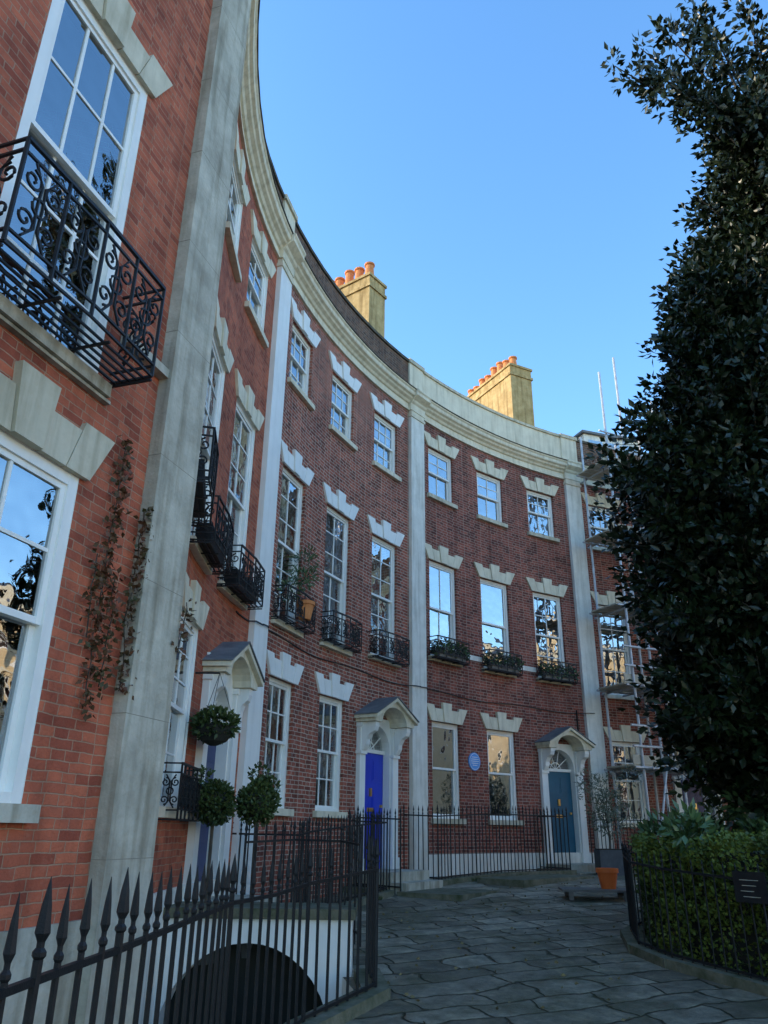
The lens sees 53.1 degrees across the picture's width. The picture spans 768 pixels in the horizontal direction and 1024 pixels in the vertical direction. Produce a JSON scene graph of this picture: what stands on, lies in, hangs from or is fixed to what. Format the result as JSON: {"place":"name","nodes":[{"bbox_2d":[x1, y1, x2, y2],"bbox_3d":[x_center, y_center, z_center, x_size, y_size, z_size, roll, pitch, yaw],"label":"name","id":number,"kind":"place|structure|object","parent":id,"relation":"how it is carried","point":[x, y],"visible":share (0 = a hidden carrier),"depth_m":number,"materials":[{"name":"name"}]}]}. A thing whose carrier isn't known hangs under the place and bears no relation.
{"place":"outdoors","nodes":[
{"label":"outdoors","id":0,"kind":"place"},
{"bbox_2d":[259,0,767,452],"label":"sky","id":1,"kind":"structure","parent":0,"point":[482,155],"materials":[{"name":"blue"}]},
{"bbox_2d":[311,873,767,1023],"bbox_3d":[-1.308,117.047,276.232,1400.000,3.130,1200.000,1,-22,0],"label":"paved path","id":2,"kind":"structure","parent":0,"point":[444,991],"depth_m":8.20,"materials":[{"name":"stone"}]},
{"bbox_2d":[0,0,212,931],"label":"walls","id":3,"kind":"structure","parent":2,"relation":"on","point":[64,771],"depth_m":5.52,"materials":[{"name":"red brick"}]},
{"bbox_2d":[0,0,146,803],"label":"window frames","id":4,"kind":"structure","parent":3,"relation":"attached to","point":[21,716],"depth_m":5.31,"materials":[{"name":"white wood"}]},
{"bbox_2d":[0,0,250,1023],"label":"stonework","id":5,"kind":"object","parent":3,"relation":"attached to","point":[132,778],"visible":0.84,"depth_m":5.85,"materials":[{"name":"stone"}]},
{"bbox_2d":[0,136,165,387],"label":"balconies","id":6,"kind":"structure","parent":5,"relation":"on","point":[6,228],"depth_m":5.12,"materials":[{"name":"black metal"}]},
{"bbox_2d":[75,435,196,721],"bbox_3d":[-1.823,0.551,5.867,0.171,2.134,1.302,-9,-24,22],"label":"climbing vine","id":7,"kind":"object","parent":3,"relation":"attached to","point":[102,577],"visible":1,"depth_m":5.54,"materials":[{"name":"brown plant"}]},
{"bbox_2d":[0,108,277,892],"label":"walls","id":8,"kind":"structure","parent":2,"relation":"on","point":[27,507],"depth_m":7.67,"materials":[{"name":"red brick"}]},
{"bbox_2d":[158,426,265,821],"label":"balconies","id":9,"kind":"structure","parent":8,"relation":"attached to","point":[216,549],"depth_m":8.89,"materials":[{"name":"black metal"}]},
{"bbox_2d":[162,180,261,797],"bbox_3d":[-2.329,-0.959,9.945,0.590,8.824,4.555,1,-22,0],"label":"window glazing","id":10,"kind":"structure","parent":8,"relation":"attached to","point":[240,486],"depth_m":11.26,"materials":[{"name":"clear glass"}]},
{"bbox_2d":[159,165,266,807],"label":"window frames","id":11,"kind":"structure","parent":8,"relation":"attached to","point":[178,755],"depth_m":10.72,"materials":[{"name":"white wood"}]},
{"bbox_2d":[187,672,241,745],"bbox_3d":[-2.001,2.341,9.184,0.632,0.861,0.628,1,-22,0],"label":"hanging basket","id":12,"kind":"object","parent":8,"relation":"attached to","point":[217,732],"visible":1,"depth_m":8.97,"materials":[{"name":"green plant"}]},
{"bbox_2d":[138,0,293,1023],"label":"stonework","id":13,"kind":"object","parent":8,"relation":"attached to","point":[252,156],"visible":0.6,"depth_m":11.58,"materials":[{"name":"beige stone"}]},
{"bbox_2d":[182,641,264,900],"bbox_3d":[-2.122,3.237,9.955,0.620,3.155,1.643,-2,-23,6],"label":"front door and hood","id":14,"kind":"structure","parent":8,"relation":"attached to","point":[236,665],"depth_m":10.09,"materials":[{"name":"white paint"}]},
{"bbox_2d":[0,833,390,1023],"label":"iron railing","id":15,"kind":"object","parent":2,"relation":"on","point":[372,990],"visible":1,"depth_m":4.43,"materials":[{"name":"black metal"}]},
{"bbox_2d":[190,764,238,964],"bbox_3d":[-2.026,3.929,8.691,0.650,2.031,0.689,1,-22,0],"label":"topiary ball tree","id":16,"kind":"object","parent":2,"relation":"on","point":[217,806],"visible":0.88,"depth_m":8.78,"materials":[{"name":"green plant"}]},
{"bbox_2d":[152,901,356,1023],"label":"basement vault","id":17,"kind":"object","parent":2,"relation":"on","point":[322,947],"visible":0.53,"depth_m":7.97,"materials":[{"name":"white paint"}]},
{"bbox_2d":[242,821,363,946],"bbox_3d":[-0.858,4.074,8.545,1.344,1.228,0.558,-3,-23,8],"label":"iron railing","id":18,"kind":"object","parent":17,"relation":"on","point":[341,841],"visible":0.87,"depth_m":8.71,"materials":[{"name":"black metal"}]},
{"bbox_2d":[234,760,281,957],"bbox_3d":[-1.510,3.985,8.942,0.577,2.106,0.630,1,-22,0],"label":"topiary ball tree","id":19,"kind":"object","parent":2,"relation":"on","point":[256,802],"visible":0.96,"depth_m":9.02,"materials":[{"name":"green plant"}]},
{"bbox_2d":[232,809,394,906],"bbox_3d":[-0.894,5.547,11.886,1.145,1.932,4.266,-8,-24,20],"label":"iron railing","id":20,"kind":"object","parent":2,"relation":"on","point":[385,892],"visible":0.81,"depth_m":11.87,"materials":[{"name":"black metal"}]},
{"bbox_2d":[254,286,408,901],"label":"walls","id":21,"kind":"structure","parent":2,"relation":"on","point":[360,481],"depth_m":15.66,"materials":[{"name":"red brick"}]},
{"bbox_2d":[266,331,387,805],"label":"window glazing","id":22,"kind":"structure","parent":21,"relation":"attached to","point":[332,607],"depth_m":15.04,"materials":[{"name":"clear glass"}]},
{"bbox_2d":[263,325,394,811],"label":"window frames","id":23,"kind":"structure","parent":21,"relation":"attached to","point":[282,743],"depth_m":14.59,"materials":[{"name":"white wood"}]},
{"bbox_2d":[230,194,442,894],"bbox_3d":[-0.508,1.282,14.762,2.054,13.720,6.562,-13,-26,30],"label":"stonework","id":24,"kind":"object","parent":21,"relation":"attached to","point":[369,351],"visible":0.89,"depth_m":14.33,"materials":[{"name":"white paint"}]},
{"bbox_2d":[271,584,409,666],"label":"balconies","id":25,"kind":"structure","parent":21,"relation":"attached to","point":[356,638],"depth_m":14.45,"materials":[{"name":"black metal"}]},
{"bbox_2d":[277,545,319,620],"bbox_3d":[-1.483,1.177,13.420,0.630,1.467,1.137,-5,-23,13],"label":"balcony plant","id":26,"kind":"object","parent":25,"relation":"on","point":[309,605],"visible":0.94,"depth_m":13.40,"materials":[{"name":"green plant"}]},
{"bbox_2d":[334,261,386,438],"bbox_3d":[-1.235,-4.308,21.606,2.679,5.470,0.923,-16,-28,34],"label":"chimney stack","id":27,"kind":"object","parent":21,"relation":"on","point":[364,294],"visible":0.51,"depth_m":21.45,"materials":[{"name":"stone"}]},
{"bbox_2d":[353,696,418,870],"bbox_3d":[-0.024,5.242,15.026,0.763,3.175,1.643,-13,-26,30],"label":"front door and hood","id":28,"kind":"structure","parent":21,"relation":"attached to","point":[376,786],"depth_m":15.29,"materials":[{"name":"blue paint"}]},
{"bbox_2d":[356,806,401,890],"bbox_3d":[-0.098,6.040,13.816,0.929,1.466,0.044,-12,-25,27],"label":"iron railing","id":29,"kind":"object","parent":2,"relation":"on","point":[395,819],"visible":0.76,"depth_m":13.81,"materials":[{"name":"black metal"}]},
{"bbox_2d":[397,874,593,901],"bbox_3d":[2.253,7.353,14.646,1.430,0.670,5.117,-18,-29,38],"label":"stone step","id":30,"kind":"object","parent":2,"relation":"on","point":[465,894],"visible":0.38,"depth_m":14.42,"materials":[{"name":"grey stone"}]},
{"bbox_2d":[403,804,576,885],"bbox_3d":[2.339,7.231,16.492,4.931,1.830,1.143,20,-29,-39],"label":"iron railing","id":31,"kind":"object","parent":30,"relation":"on","point":[454,879],"visible":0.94,"depth_m":15.98,"materials":[{"name":"black metal"}]},
{"bbox_2d":[378,882,629,1023],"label":"fallen leaves","id":32,"kind":"object","parent":2,"relation":"on","point":[497,1008],"visible":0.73,"depth_m":9.12,"materials":[{"name":"brown plant"}]},
{"bbox_2d":[424,422,594,854],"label":"walls","id":33,"kind":"structure","parent":2,"relation":"on","point":[465,534],"depth_m":20.16,"materials":[{"name":"brown brick"}]},
{"bbox_2d":[236,611,594,734],"bbox_3d":[1.109,3.906,16.128,1.596,0.850,12.793,-16,-28,34],"label":"facade cable","id":34,"kind":"object","parent":33,"relation":"attached to","point":[238,613],"visible":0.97,"depth_m":16.07,"materials":[{"name":"black metal"}]},
{"bbox_2d":[468,753,479,770],"bbox_3d":[2.091,5.780,17.816,0.400,0.400,0.045,20,-30,-39],"label":"blue plaque","id":35,"kind":"object","parent":33,"relation":"attached to","point":[474,761],"visible":1,"depth_m":17.79,"materials":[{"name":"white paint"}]},
{"bbox_2d":[428,448,564,820],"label":"window frames","id":36,"kind":"structure","parent":33,"relation":"attached to","point":[453,728],"depth_m":19.87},
{"bbox_2d":[467,356,534,513],"bbox_3d":[4.030,-2.323,27.039,1.151,6.070,3.079,12,-25,-25],"label":"chimney stack","id":37,"kind":"object","parent":33,"relation":"on","point":[505,387],"visible":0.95,"depth_m":26.57,"materials":[{"name":"stone"}]},
{"bbox_2d":[408,358,595,876],"bbox_3d":[3.103,2.845,19.223,6.649,13.120,2.056,14,-26,-29],"label":"stonework","id":38,"kind":"object","parent":33,"relation":"attached to","point":[446,409],"visible":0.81,"depth_m":19.09,"materials":[{"name":"beige stone"}]},
{"bbox_2d":[428,635,577,684],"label":"balconies","id":39,"kind":"structure","parent":33,"relation":"attached to","point":[509,665],"depth_m":19.04,"materials":[{"name":"black metal"}]},
{"bbox_2d":[431,637,470,662],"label":"window box plants","id":40,"kind":"object","parent":39,"relation":"on","point":[448,655],"depth_m":17.85,"materials":[{"name":"green plant"}]},
{"bbox_2d":[482,651,524,673],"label":"window box plants","id":41,"kind":"object","parent":39,"relation":"on","point":[504,668],"depth_m":19.11,"materials":[{"name":"green plant"}]},
{"bbox_2d":[539,662,580,682],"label":"window box plants","id":42,"kind":"object","parent":39,"relation":"on","point":[556,677],"depth_m":20.15,"materials":[{"name":"green plant"}]},
{"bbox_2d":[487,482,547,764],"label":"window glazing","id":43,"kind":"structure","parent":33,"relation":"attached to","point":[497,749],"depth_m":19.01,"materials":[{"name":"clear glass"}]},
{"bbox_2d":[534,726,595,863],"bbox_3d":[4.536,6.992,19.128,1.642,3.175,0.762,14,-26,-29],"label":"front door and hood","id":44,"kind":"structure","parent":33,"relation":"attached to","point":[559,789],"depth_m":19.29,"materials":[{"name":"teal paint"}]},
{"bbox_2d":[378,873,660,946],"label":"weeds","id":45,"kind":"object","parent":2,"relation":"on","point":[381,897],"visible":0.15,"depth_m":12.75,"materials":[{"name":"green plant"}]},
{"bbox_2d":[558,887,634,900],"bbox_3d":[3.621,6.508,13.109,1.200,0.165,0.680,-2,-23,6],"label":"wooden bench","id":46,"kind":"object","parent":2,"relation":"on","point":[570,891],"visible":0.83,"depth_m":12.87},
{"bbox_2d":[595,868,618,888],"bbox_3d":[3.830,6.272,13.169,0.380,0.320,0.380,1,-22,0],"label":"flowerpot","id":47,"kind":"object","parent":46,"relation":"on","point":[607,877],"visible":1,"depth_m":13.05,"materials":[{"name":"orange ceramic"}]},
{"bbox_2d":[574,764,643,875],"bbox_3d":[5.197,7.101,17.830,1.722,2.434,1.149,12,-25,-25],"label":"olive tree","id":48,"kind":"object","parent":2,"relation":"on","point":[608,858],"visible":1,"depth_m":17.80,"materials":[{"name":"green plant"}]},
{"bbox_2d":[588,811,667,872],"bbox_3d":[6.528,8.352,19.124,2.869,1.700,1.091,10,-24,-21],"label":"iron railing","id":49,"kind":"object","parent":2,"relation":"on","point":[596,819],"visible":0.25,"depth_m":18.82,"materials":[{"name":"black metal"}]},
{"bbox_2d":[576,357,734,848],"bbox_3d":[8.714,2.302,21.955,6.085,14.470,1.811,6,-23,-14],"label":"scaffolding","id":50,"kind":"object","parent":2,"relation":"on","point":[613,609],"visible":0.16,"depth_m":20.58,"materials":[{"name":"silver metal"}]},
{"bbox_2d":[580,484,749,868],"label":"walls","id":51,"kind":"structure","parent":2,"relation":"on","point":[603,561],"depth_m":22.22,"materials":[{"name":"brown brick"}]},
{"bbox_2d":[573,430,638,451],"bbox_3d":[7.437,-1.376,26.764,2.710,1.780,2.339,7,-23,-15],"label":"roof dormer","id":52,"kind":"object","parent":51,"relation":"on","point":[589,436],"visible":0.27,"depth_m":25.95,"materials":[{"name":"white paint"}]},
{"bbox_2d":[588,506,647,822],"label":"window frames","id":53,"kind":"structure","parent":51,"relation":"attached to","point":[642,797],"depth_m":20.91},
{"bbox_2d":[559,433,687,848],"bbox_3d":[8.677,3.928,21.688,7.014,13.120,2.056,6,-23,-13],"label":"stonework","id":54,"kind":"object","parent":51,"relation":"attached to","point":[582,592],"visible":0.14,"depth_m":21.59,"materials":[{"name":"beige stone"}]},
{"bbox_2d":[600,615,680,818],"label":"window glazing","id":55,"kind":"structure","parent":51,"relation":"attached to","point":[605,623],"depth_m":22.09,"materials":[{"name":"clear glass"}]},
{"bbox_2d":[671,751,724,824],"bbox_3d":[8.512,7.674,20.667,1.642,3.175,0.762,6,-23,-13],"label":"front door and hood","id":56,"kind":"structure","parent":51,"relation":"attached to","point":[696,796],"depth_m":20.83,"materials":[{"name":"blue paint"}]},
{"bbox_2d":[583,0,767,833],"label":"holly tree","id":57,"kind":"object","parent":2,"relation":"on","point":[695,487],"visible":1,"depth_m":11.83,"materials":[{"name":"green plant"}]},
{"bbox_2d":[620,842,767,996],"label":"garden railing","id":58,"kind":"object","parent":2,"relation":"on","point":[634,939],"visible":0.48,"depth_m":8.33,"materials":[{"name":"black metal"}]},
{"bbox_2d":[732,871,767,903],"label":"notice sign","id":59,"kind":"object","parent":58,"relation":"attached to","point":[750,887],"visible":1,"depth_m":7.61,"materials":[{"name":"black metal"}]},
{"bbox_2d":[627,826,767,976],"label":"garden hedge","id":60,"kind":"object","parent":2,"relation":"on","point":[742,852],"visible":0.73,"depth_m":8.46,"materials":[{"name":"green plant"}]},
{"bbox_2d":[634,764,767,862],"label":"laurel shrub","id":61,"kind":"object","parent":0,"point":[675,823],"visible":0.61,"depth_m":9.46,"materials":[{"name":"green plant"}]}
]}

